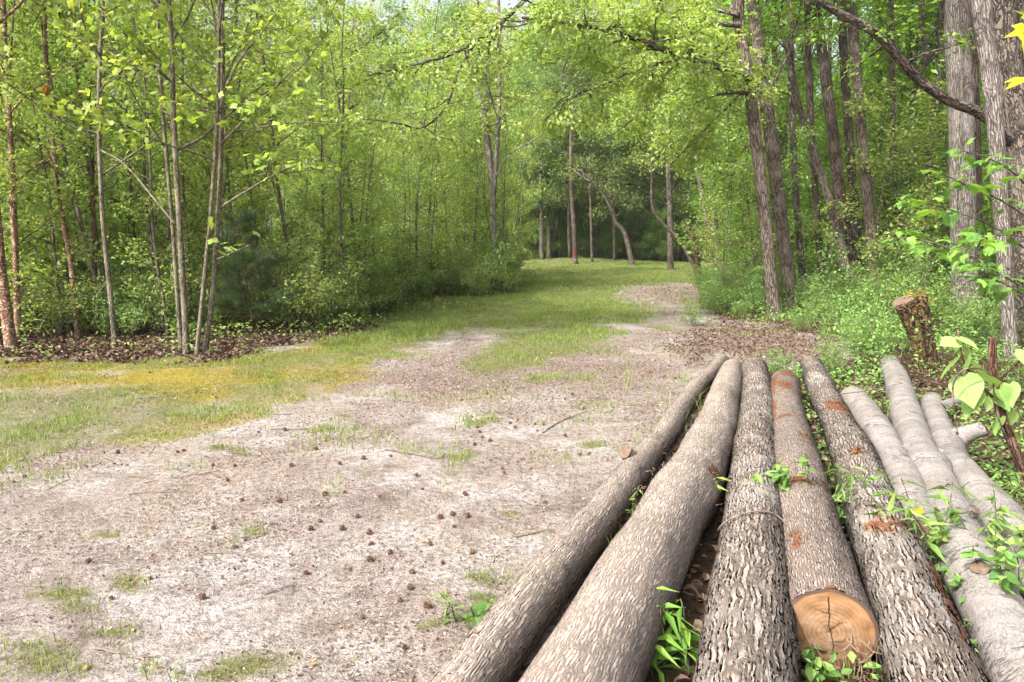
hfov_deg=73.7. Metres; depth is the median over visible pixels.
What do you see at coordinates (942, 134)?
slim tree
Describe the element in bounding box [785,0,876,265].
slim tree
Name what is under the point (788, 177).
understory tree
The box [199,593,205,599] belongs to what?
seed ball
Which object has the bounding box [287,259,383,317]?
thicket shrub
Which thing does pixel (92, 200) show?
sapling
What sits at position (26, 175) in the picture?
thicket sapling
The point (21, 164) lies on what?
thicket sapling
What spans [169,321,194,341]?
weed plant
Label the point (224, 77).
young poplar
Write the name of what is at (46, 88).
dead leaf tuft
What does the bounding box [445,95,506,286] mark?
thicket sapling
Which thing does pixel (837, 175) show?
tall tree
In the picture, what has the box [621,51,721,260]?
forest tree
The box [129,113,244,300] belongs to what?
thicket sapling
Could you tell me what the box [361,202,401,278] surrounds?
thicket sapling
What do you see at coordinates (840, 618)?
log
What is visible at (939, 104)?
slim tree
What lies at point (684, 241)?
understory tree
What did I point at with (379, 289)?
thicket shrub
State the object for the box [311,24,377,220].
forest tree
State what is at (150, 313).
thicket shrub
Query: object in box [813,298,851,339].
bank shrub
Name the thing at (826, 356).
bank shrub
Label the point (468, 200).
thicket sapling
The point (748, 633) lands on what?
log
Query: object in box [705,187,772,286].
understory tree
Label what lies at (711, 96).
forest tree
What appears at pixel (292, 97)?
forest tree
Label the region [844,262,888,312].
bank shrub
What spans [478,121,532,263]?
thicket sapling
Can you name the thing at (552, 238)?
understory tree
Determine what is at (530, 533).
stick
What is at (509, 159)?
thicket sapling
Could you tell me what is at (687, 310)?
bank shrub
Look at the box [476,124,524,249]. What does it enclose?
thicket sapling
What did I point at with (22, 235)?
thicket sapling
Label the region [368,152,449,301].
thicket sapling
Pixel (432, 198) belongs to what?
thicket sapling
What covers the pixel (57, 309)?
thicket shrub
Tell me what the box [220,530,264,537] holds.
stick
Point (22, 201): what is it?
thicket sapling
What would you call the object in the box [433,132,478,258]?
thicket sapling
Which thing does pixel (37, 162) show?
thicket sapling
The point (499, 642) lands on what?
log
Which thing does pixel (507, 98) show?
forest tree
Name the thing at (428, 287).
thicket shrub
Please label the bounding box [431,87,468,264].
thicket sapling
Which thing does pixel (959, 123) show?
vine
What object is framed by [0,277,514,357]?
thicket herbs
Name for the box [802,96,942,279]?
understory tree
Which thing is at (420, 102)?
forest tree
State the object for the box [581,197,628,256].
understory tree
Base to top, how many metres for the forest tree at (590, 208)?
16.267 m
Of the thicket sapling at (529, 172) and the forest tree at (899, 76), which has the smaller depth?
the forest tree at (899, 76)
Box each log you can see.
[428,354,728,681]
[518,359,742,681]
[692,357,801,681]
[771,370,883,681]
[800,355,990,681]
[840,386,940,557]
[879,355,1023,681]
[920,392,1023,598]
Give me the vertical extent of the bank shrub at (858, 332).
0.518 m
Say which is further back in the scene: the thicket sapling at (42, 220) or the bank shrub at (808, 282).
the bank shrub at (808, 282)
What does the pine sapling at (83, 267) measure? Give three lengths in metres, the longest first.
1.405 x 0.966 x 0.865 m
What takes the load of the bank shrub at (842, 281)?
on the ground at (188, 617)
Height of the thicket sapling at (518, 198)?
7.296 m
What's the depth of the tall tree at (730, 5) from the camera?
30.28 m
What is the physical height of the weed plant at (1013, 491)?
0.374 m
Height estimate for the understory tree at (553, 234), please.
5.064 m
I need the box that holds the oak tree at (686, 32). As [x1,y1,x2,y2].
[318,0,790,317]
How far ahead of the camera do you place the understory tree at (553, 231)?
60.17 m
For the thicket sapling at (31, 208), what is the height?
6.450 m
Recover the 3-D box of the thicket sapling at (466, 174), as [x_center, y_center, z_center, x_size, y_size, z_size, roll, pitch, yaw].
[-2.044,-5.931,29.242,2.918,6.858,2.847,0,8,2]
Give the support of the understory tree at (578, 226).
on the ground at (188, 617)
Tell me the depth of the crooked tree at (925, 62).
23.97 m
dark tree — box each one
[681,219,703,276]
[862,0,944,266]
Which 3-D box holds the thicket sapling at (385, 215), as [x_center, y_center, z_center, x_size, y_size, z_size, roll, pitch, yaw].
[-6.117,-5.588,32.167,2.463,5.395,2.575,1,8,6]
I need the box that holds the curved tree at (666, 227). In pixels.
[607,51,693,269]
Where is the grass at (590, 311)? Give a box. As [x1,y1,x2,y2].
[0,257,1023,681]
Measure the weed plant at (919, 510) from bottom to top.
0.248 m
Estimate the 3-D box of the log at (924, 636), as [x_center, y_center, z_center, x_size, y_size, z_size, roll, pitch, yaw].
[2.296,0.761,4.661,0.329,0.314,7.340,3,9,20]
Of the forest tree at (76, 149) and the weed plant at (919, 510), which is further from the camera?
the forest tree at (76, 149)
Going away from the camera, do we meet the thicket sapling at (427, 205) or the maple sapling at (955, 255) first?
the maple sapling at (955, 255)
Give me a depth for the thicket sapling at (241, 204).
25.56 m
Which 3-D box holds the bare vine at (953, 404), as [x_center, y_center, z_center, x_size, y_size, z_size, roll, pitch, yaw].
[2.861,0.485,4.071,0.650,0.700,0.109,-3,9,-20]
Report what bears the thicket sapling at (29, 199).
on the ground at (188, 617)
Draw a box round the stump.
[893,287,938,371]
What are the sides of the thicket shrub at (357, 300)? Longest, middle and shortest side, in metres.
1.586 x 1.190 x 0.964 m
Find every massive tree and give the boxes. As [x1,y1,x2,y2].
[944,0,980,321]
[970,5,984,296]
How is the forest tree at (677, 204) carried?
on the ground at (188, 617)
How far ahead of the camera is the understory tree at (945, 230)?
17.38 m
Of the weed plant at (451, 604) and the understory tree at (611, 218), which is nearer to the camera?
the weed plant at (451, 604)
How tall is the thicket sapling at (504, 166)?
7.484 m
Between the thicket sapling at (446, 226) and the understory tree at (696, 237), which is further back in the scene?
the understory tree at (696, 237)
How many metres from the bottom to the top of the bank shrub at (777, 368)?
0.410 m
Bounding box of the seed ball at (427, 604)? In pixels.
[423,601,431,608]
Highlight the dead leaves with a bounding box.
[0,288,1023,681]
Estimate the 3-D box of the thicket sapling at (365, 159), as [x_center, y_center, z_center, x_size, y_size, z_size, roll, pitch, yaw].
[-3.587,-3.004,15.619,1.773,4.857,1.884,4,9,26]
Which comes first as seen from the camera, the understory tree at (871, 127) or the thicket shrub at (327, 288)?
the thicket shrub at (327, 288)
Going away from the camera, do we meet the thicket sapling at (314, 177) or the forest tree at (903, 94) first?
the thicket sapling at (314, 177)
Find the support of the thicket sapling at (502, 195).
on the ground at (188, 617)
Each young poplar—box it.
[0,0,244,349]
[54,0,270,347]
[55,0,344,355]
[70,0,294,353]
[101,0,353,354]
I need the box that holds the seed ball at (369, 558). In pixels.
[366,555,373,561]
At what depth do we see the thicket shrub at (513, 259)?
24.63 m
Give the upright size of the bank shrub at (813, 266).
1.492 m
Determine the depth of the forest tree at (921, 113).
35.27 m
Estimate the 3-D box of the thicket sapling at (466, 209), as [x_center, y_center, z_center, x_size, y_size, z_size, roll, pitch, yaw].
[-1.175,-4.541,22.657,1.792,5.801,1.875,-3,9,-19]
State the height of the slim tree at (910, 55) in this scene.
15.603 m
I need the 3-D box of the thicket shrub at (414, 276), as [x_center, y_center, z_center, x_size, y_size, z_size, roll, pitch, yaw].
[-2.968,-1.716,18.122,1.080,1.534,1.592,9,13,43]
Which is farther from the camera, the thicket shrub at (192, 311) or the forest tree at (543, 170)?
the forest tree at (543, 170)
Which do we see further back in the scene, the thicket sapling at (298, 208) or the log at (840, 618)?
the thicket sapling at (298, 208)
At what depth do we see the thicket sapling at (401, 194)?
25.75 m
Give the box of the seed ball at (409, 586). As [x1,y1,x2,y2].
[407,583,413,589]
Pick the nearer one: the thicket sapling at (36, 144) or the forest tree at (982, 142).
the thicket sapling at (36, 144)
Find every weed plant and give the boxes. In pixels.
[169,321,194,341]
[429,588,467,623]
[462,599,495,627]
[613,478,641,516]
[650,586,699,681]
[714,473,730,490]
[750,453,815,490]
[800,642,883,681]
[821,462,894,530]
[837,468,1023,578]
[908,502,924,514]
[925,486,1023,555]
[947,543,1023,594]
[986,469,1023,509]
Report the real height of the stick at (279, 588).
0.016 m
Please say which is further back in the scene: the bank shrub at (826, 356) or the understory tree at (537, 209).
the understory tree at (537, 209)
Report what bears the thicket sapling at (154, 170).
on the ground at (188, 617)
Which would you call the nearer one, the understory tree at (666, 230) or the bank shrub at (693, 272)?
the bank shrub at (693, 272)
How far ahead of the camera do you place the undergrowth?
8.32 m
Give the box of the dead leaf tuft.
[38,84,50,93]
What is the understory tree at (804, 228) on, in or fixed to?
on the ground at (188, 617)
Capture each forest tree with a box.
[0,0,124,222]
[16,4,124,253]
[19,0,197,271]
[89,0,157,256]
[124,0,279,259]
[134,2,238,259]
[163,0,316,268]
[213,22,307,242]
[215,0,309,247]
[241,0,362,263]
[243,0,445,243]
[265,0,326,237]
[269,36,350,249]
[285,39,358,225]
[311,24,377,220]
[325,0,396,247]
[346,58,399,234]
[367,0,434,231]
[387,20,446,236]
[389,5,466,246]
[410,0,529,193]
[425,0,533,201]
[461,57,527,205]
[479,40,526,217]
[481,27,552,232]
[495,7,584,259]
[499,23,577,258]
[502,0,588,257]
[503,73,586,257]
[514,0,604,258]
[518,32,613,257]
[518,46,584,258]
[523,0,622,263]
[531,0,657,257]
[543,18,632,261]
[566,18,649,259]
[574,37,655,253]
[578,47,665,259]
[587,37,671,259]
[596,84,658,244]
[607,61,666,257]
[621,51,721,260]
[622,0,717,269]
[628,1,714,259]
[632,57,707,209]
[643,0,741,261]
[646,124,693,224]
[669,0,889,249]
[673,33,768,262]
[700,63,799,241]
[701,0,848,219]
[782,40,822,165]
[787,0,991,255]
[788,0,945,220]
[800,0,934,230]
[835,9,982,198]
[918,8,991,226]
[935,76,987,165]
[980,83,990,203]
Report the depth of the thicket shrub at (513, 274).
22.19 m
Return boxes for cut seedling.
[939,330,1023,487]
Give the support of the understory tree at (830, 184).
on the ground at (188, 617)
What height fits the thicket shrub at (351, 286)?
1.783 m
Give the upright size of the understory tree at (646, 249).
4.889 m
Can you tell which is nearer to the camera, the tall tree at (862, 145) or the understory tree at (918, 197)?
the tall tree at (862, 145)
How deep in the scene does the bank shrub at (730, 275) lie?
21.50 m
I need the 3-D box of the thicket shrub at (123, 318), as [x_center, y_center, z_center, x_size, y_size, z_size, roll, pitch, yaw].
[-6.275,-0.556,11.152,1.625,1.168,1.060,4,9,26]
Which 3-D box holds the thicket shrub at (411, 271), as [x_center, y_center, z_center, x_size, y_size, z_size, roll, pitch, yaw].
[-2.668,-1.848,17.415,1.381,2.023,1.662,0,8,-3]
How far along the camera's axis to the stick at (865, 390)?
5.95 m
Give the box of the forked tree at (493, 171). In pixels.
[437,0,542,290]
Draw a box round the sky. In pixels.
[23,0,944,244]
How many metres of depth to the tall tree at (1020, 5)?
14.09 m
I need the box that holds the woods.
[91,51,944,255]
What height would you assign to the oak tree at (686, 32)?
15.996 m
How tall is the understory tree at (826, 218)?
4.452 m
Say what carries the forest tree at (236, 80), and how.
on the ground at (188, 617)
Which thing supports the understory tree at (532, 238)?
on the ground at (188, 617)
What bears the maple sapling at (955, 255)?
on the ground at (188, 617)
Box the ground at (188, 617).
[0,245,1023,681]
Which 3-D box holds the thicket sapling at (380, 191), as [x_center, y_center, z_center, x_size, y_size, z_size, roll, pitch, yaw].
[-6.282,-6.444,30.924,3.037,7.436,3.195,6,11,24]
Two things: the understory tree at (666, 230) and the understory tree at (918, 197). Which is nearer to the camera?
the understory tree at (918, 197)
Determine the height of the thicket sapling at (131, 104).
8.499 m
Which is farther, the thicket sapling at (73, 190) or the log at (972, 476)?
the thicket sapling at (73, 190)
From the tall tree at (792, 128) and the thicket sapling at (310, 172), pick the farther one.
the thicket sapling at (310, 172)
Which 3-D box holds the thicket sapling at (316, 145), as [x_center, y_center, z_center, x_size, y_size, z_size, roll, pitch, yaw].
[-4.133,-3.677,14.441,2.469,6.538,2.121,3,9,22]
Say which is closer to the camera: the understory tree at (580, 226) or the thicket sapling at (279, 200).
the thicket sapling at (279, 200)
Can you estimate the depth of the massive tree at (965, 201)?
12.93 m
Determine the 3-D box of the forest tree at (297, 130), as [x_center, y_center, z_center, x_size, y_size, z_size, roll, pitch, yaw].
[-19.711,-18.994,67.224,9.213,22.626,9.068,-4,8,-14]
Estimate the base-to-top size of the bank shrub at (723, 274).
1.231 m
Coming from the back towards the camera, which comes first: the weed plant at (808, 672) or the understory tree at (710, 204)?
the understory tree at (710, 204)
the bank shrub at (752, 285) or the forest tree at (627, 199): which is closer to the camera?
the bank shrub at (752, 285)
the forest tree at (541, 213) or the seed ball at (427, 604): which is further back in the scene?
the forest tree at (541, 213)
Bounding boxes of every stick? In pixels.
[94,646,170,668]
[128,488,177,493]
[142,470,219,482]
[199,549,252,558]
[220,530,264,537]
[232,412,289,414]
[265,585,294,593]
[270,425,329,429]
[385,449,444,458]
[516,530,545,536]
[541,410,587,432]
[832,383,902,395]
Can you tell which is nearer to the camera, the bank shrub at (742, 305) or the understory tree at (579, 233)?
the bank shrub at (742, 305)
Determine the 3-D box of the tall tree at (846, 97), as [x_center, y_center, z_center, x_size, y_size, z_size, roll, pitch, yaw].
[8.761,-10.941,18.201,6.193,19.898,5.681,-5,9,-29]
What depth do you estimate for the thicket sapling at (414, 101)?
22.55 m
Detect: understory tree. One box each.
[508,201,537,259]
[514,184,561,259]
[514,217,560,257]
[518,197,546,250]
[521,220,552,258]
[523,203,565,253]
[528,228,545,257]
[529,206,564,257]
[535,185,580,256]
[537,203,561,254]
[543,221,560,257]
[552,204,588,256]
[554,190,611,255]
[559,217,579,257]
[559,228,589,256]
[560,201,589,255]
[561,202,603,255]
[562,194,604,258]
[570,190,621,257]
[572,222,589,257]
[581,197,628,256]
[584,235,604,257]
[587,215,612,258]
[593,208,633,258]
[596,212,634,257]
[597,218,631,258]
[597,224,610,258]
[600,187,630,257]
[617,204,650,255]
[623,186,653,257]
[623,194,659,259]
[624,207,660,259]
[625,231,642,256]
[631,205,660,259]
[631,207,655,259]
[632,181,678,259]
[633,230,646,259]
[633,232,654,257]
[636,206,676,260]
[646,235,661,259]
[647,194,689,254]
[650,226,666,258]
[652,181,699,260]
[659,185,702,255]
[662,193,698,260]
[671,43,831,282]
[671,142,754,260]
[676,208,704,259]
[677,197,702,256]
[684,186,740,252]
[684,214,703,260]
[685,149,775,285]
[700,138,814,268]
[700,175,748,276]
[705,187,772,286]
[707,119,823,306]
[710,165,754,265]
[718,196,777,273]
[719,166,829,276]
[733,125,827,255]
[744,143,858,290]
[756,189,847,262]
[790,76,949,283]
[792,158,856,276]
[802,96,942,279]
[809,107,906,263]
[831,141,919,271]
[871,97,982,268]
[872,130,946,236]
[881,169,949,270]
[886,77,994,294]
[891,151,949,255]
[900,68,995,291]
[929,154,995,261]
[982,173,995,275]
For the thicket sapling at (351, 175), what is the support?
on the ground at (188, 617)
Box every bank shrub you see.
[675,294,705,326]
[683,261,717,287]
[692,276,736,294]
[693,263,710,292]
[693,280,716,306]
[698,270,714,288]
[702,279,722,301]
[704,287,721,313]
[710,282,748,307]
[711,256,735,296]
[719,258,745,289]
[729,262,762,297]
[730,253,784,313]
[730,257,751,281]
[730,292,756,318]
[743,249,779,283]
[750,269,783,303]
[758,256,809,283]
[761,345,801,374]
[762,277,782,295]
[778,269,845,308]
[779,255,829,295]
[785,306,812,332]
[796,273,843,317]
[799,284,831,308]
[802,281,851,322]
[805,224,868,312]
[805,249,837,276]
[809,323,857,371]
[813,262,839,293]
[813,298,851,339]
[830,265,861,302]
[833,296,904,367]
[836,240,900,284]
[840,317,879,347]
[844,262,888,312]
[844,296,898,348]
[845,275,881,321]
[847,237,931,316]
[851,270,904,299]
[854,220,923,291]
[857,222,986,336]
[880,237,934,275]
[880,250,905,289]
[885,246,932,295]
[889,255,936,295]
[890,291,936,352]
[900,237,950,283]
[901,286,948,331]
[907,271,950,309]
[908,256,931,288]
[910,255,950,292]
[919,245,991,283]
[936,294,982,328]
[939,268,1023,341]
[954,312,1000,347]
[981,270,999,316]
[983,272,998,318]
[984,254,996,296]
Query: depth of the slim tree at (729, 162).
29.17 m
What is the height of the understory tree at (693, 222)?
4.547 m
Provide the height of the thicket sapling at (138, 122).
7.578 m
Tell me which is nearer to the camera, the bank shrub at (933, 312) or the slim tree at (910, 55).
the bank shrub at (933, 312)
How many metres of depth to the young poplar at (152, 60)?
9.63 m
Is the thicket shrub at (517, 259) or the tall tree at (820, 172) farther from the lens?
the thicket shrub at (517, 259)
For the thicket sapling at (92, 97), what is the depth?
16.79 m
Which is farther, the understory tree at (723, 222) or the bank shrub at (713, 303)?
the understory tree at (723, 222)
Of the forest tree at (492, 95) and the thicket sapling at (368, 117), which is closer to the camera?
the thicket sapling at (368, 117)
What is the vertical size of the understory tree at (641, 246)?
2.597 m
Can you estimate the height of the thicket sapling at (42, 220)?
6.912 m
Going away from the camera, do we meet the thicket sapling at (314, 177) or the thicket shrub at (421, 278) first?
the thicket shrub at (421, 278)
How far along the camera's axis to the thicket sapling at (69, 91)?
20.66 m
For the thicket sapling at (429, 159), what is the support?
on the ground at (188, 617)
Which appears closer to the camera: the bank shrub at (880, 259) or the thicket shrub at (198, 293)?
the thicket shrub at (198, 293)
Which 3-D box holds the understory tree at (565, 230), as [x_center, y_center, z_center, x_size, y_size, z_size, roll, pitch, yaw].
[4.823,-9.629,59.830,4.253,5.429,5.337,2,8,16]
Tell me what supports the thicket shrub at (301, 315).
on the ground at (188, 617)
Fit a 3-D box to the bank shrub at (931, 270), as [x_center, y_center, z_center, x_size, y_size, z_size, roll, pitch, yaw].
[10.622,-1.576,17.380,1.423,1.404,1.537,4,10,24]
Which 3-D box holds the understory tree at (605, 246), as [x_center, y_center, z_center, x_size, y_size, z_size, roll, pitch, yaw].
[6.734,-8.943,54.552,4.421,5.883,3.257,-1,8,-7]
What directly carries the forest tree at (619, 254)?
on the ground at (188, 617)
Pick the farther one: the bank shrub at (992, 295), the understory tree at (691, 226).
the understory tree at (691, 226)
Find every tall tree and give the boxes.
[633,0,745,272]
[635,0,753,278]
[712,0,874,302]
[746,0,843,308]
[787,0,807,301]
[804,0,825,295]
[811,0,861,293]
[836,0,865,280]
[845,0,879,280]
[889,0,902,263]
[970,0,1017,362]
[1016,0,1023,69]
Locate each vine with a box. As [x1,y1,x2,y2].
[717,510,785,531]
[952,367,1023,465]
[954,0,962,279]
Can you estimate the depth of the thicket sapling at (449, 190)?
21.84 m
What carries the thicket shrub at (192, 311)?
on the ground at (188, 617)
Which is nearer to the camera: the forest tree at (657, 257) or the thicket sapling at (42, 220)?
the thicket sapling at (42, 220)
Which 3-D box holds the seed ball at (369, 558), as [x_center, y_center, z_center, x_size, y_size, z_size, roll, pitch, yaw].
[-0.699,1.070,3.353,0.040,0.041,0.038,0,8,1]
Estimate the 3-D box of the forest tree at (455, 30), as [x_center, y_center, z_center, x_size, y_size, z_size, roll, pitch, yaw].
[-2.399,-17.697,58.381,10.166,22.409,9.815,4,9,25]
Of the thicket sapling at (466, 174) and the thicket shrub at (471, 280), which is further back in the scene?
the thicket sapling at (466, 174)
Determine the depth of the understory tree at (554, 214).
58.51 m
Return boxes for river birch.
[0,0,69,347]
[0,0,133,339]
[0,0,179,336]
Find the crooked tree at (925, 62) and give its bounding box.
[860,0,944,265]
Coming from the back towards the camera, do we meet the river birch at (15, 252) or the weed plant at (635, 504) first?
the river birch at (15, 252)
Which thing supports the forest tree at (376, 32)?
on the ground at (188, 617)
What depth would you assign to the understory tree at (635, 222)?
60.78 m
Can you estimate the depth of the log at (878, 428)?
4.44 m
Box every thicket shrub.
[0,229,22,326]
[0,231,118,338]
[9,266,65,323]
[32,284,84,331]
[51,263,115,323]
[68,253,148,332]
[75,271,156,336]
[111,248,161,326]
[114,232,226,333]
[153,276,209,328]
[188,256,276,324]
[189,267,249,329]
[224,233,347,327]
[241,266,297,326]
[264,227,361,331]
[284,235,371,326]
[286,291,320,320]
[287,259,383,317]
[309,266,387,322]
[323,279,369,323]
[326,237,373,319]
[337,249,400,315]
[350,267,398,313]
[351,279,401,317]
[356,244,425,311]
[360,268,396,310]
[368,260,403,306]
[374,247,428,301]
[375,275,410,308]
[378,248,422,303]
[383,229,435,303]
[385,247,433,296]
[389,239,435,300]
[393,229,451,294]
[393,253,451,295]
[407,254,430,299]
[411,259,437,298]
[414,226,456,294]
[425,243,467,294]
[426,244,464,293]
[436,234,469,291]
[445,260,465,291]
[452,244,507,294]
[453,252,490,295]
[454,243,488,288]
[455,237,476,289]
[463,230,522,292]
[470,238,518,292]
[478,227,530,284]
[486,239,522,285]
[492,252,525,290]
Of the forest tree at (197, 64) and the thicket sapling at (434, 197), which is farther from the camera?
the forest tree at (197, 64)
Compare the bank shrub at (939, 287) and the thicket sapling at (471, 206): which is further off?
the thicket sapling at (471, 206)
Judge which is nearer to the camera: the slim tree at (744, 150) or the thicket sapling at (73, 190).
the thicket sapling at (73, 190)
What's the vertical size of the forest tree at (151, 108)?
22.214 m
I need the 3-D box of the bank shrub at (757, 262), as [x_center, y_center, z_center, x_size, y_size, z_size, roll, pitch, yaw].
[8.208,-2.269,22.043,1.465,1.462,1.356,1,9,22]
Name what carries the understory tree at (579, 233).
on the ground at (188, 617)
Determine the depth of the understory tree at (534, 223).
53.70 m
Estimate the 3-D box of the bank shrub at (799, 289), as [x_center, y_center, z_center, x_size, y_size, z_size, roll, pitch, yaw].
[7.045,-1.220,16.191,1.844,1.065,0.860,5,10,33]
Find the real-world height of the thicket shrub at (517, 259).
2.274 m
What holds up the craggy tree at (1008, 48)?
on the ground at (188, 617)
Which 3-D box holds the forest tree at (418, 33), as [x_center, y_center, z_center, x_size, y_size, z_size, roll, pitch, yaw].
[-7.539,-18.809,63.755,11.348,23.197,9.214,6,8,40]
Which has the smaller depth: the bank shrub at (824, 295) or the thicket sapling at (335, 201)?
the bank shrub at (824, 295)
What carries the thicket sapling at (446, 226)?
on the ground at (188, 617)
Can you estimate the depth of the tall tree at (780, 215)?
16.03 m
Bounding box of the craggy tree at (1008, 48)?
[795,0,1023,339]
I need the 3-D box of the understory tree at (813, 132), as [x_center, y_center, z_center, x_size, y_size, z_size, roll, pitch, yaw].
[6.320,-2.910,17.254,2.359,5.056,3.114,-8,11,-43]
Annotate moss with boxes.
[0,338,512,434]
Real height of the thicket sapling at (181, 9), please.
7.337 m
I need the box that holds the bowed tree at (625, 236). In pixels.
[552,150,648,265]
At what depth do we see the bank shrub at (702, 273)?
20.35 m
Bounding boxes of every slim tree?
[713,2,770,261]
[722,0,746,276]
[726,0,765,279]
[751,3,814,257]
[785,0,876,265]
[821,0,909,262]
[829,0,889,253]
[859,0,914,234]
[867,0,934,238]
[895,0,943,251]
[928,2,946,261]
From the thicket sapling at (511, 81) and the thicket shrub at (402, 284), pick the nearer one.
the thicket shrub at (402, 284)
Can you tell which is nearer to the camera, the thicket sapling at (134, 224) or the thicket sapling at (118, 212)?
the thicket sapling at (134, 224)
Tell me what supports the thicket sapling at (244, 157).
on the ground at (188, 617)
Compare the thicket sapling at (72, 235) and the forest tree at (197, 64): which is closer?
the thicket sapling at (72, 235)
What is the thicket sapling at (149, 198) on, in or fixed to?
on the ground at (188, 617)
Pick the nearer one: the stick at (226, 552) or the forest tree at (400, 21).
the stick at (226, 552)
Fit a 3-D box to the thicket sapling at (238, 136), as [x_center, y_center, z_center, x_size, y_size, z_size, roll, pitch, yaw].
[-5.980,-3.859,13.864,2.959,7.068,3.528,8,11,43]
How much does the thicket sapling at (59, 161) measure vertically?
6.229 m
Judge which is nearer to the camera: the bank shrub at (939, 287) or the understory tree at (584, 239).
the bank shrub at (939, 287)
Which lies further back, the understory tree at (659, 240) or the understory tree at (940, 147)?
the understory tree at (659, 240)
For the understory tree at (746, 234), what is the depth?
31.92 m
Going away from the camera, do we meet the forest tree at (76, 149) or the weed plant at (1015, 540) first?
the weed plant at (1015, 540)
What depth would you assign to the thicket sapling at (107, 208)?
13.55 m
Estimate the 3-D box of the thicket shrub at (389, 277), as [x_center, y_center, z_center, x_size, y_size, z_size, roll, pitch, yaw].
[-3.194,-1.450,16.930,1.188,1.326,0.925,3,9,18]
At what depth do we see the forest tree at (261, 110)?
53.40 m
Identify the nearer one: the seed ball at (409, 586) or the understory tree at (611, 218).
the seed ball at (409, 586)
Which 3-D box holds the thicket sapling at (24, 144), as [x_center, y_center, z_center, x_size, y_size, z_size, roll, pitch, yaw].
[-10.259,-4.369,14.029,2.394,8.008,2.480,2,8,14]
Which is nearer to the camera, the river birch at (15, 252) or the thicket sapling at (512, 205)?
the river birch at (15, 252)
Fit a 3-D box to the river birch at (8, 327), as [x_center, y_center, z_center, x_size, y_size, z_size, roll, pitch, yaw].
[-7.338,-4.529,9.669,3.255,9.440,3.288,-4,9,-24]
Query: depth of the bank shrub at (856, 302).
12.58 m
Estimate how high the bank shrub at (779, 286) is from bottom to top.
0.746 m
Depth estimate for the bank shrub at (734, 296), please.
16.62 m
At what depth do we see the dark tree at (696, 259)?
33.57 m
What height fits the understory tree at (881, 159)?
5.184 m
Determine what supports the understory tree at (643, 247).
on the ground at (188, 617)
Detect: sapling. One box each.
[0,0,82,279]
[0,0,92,308]
[0,0,148,334]
[0,0,171,329]
[0,1,126,334]
[0,2,79,316]
[0,8,62,288]
[0,36,57,295]
[0,57,54,271]
[0,64,26,277]
[0,91,60,279]
[0,136,88,320]
[1,19,131,323]
[4,9,84,308]
[6,56,83,294]
[6,110,101,305]
[7,0,173,334]
[12,3,114,328]
[13,72,89,292]
[16,52,85,285]
[21,84,166,316]
[24,0,212,333]
[26,1,101,288]
[31,84,85,281]
[35,0,204,310]
[41,30,112,277]
[45,145,154,290]
[49,43,198,311]
[51,145,162,287]
[59,0,176,276]
[60,257,100,327]
[70,109,125,283]
[81,66,216,317]
[85,0,212,337]
[98,0,227,317]
[104,0,248,322]
[105,39,167,281]
[110,1,238,301]
[112,0,297,318]
[113,79,163,262]
[129,0,283,309]
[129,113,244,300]
[132,142,196,262]
[133,156,176,276]
[140,98,296,304]
[156,63,274,288]
[156,170,204,277]
[160,0,248,290]
[170,0,307,324]
[173,54,264,279]
[180,0,308,317]
[192,141,255,275]
[201,117,258,267]
[202,206,301,332]
[204,0,350,322]
[214,115,259,273]
[229,107,316,287]
[233,34,305,273]
[244,61,349,289]
[256,94,324,288]
[265,167,302,257]
[265,178,296,274]
[271,0,384,286]
[276,179,311,258]
[284,0,420,294]
[285,80,334,260]
[288,176,326,273]
[289,0,398,323]
[290,112,356,280]
[292,84,347,273]
[293,112,356,277]
[293,135,333,268]
[296,94,378,278]
[296,137,362,284]
[298,86,375,266]
[307,0,381,271]
[320,97,398,311]
[325,103,363,262]
[328,2,405,282]
[332,92,405,314]
[338,113,399,257]
[350,140,386,255]
[361,6,446,264]
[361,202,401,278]
[362,168,402,259]
[367,137,428,269]
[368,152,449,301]
[370,0,466,267]
[377,23,448,254]
[384,54,466,281]
[388,140,431,261]
[393,84,456,267]
[393,150,432,267]
[395,78,464,295]
[397,71,481,287]
[401,122,454,265]
[402,158,452,246]
[408,123,451,251]
[410,93,468,252]
[413,119,454,249]
[423,126,468,288]
[428,85,489,263]
[429,34,510,262]
[431,62,489,264]
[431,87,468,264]
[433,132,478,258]
[438,132,481,256]
[440,125,490,255]
[442,169,488,262]
[443,145,506,256]
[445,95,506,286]
[447,68,522,258]
[449,112,502,262]
[451,12,520,258]
[455,84,535,274]
[471,77,519,234]
[473,143,519,245]
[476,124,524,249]
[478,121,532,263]
[478,158,530,261]
[479,82,540,286]
[490,168,517,241]
[498,162,522,250]
[499,144,532,254]
[500,128,547,260]
[501,88,554,265]
[880,137,1023,306]
[1004,10,1023,89]
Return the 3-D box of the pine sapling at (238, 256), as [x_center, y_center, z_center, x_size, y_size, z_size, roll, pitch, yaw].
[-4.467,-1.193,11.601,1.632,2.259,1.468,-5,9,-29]
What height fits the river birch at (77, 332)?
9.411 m
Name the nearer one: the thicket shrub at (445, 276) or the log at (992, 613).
the log at (992, 613)
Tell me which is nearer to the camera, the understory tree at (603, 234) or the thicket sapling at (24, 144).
the thicket sapling at (24, 144)
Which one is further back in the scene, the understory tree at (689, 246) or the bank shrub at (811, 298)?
the understory tree at (689, 246)
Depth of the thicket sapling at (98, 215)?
15.86 m
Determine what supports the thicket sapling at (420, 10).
on the ground at (188, 617)
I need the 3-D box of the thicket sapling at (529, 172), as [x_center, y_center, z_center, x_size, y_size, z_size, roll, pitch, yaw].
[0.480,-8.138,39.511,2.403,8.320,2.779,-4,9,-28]
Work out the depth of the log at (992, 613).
2.95 m
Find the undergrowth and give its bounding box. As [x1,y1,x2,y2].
[699,266,1023,681]
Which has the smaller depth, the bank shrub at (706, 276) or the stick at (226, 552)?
the stick at (226, 552)

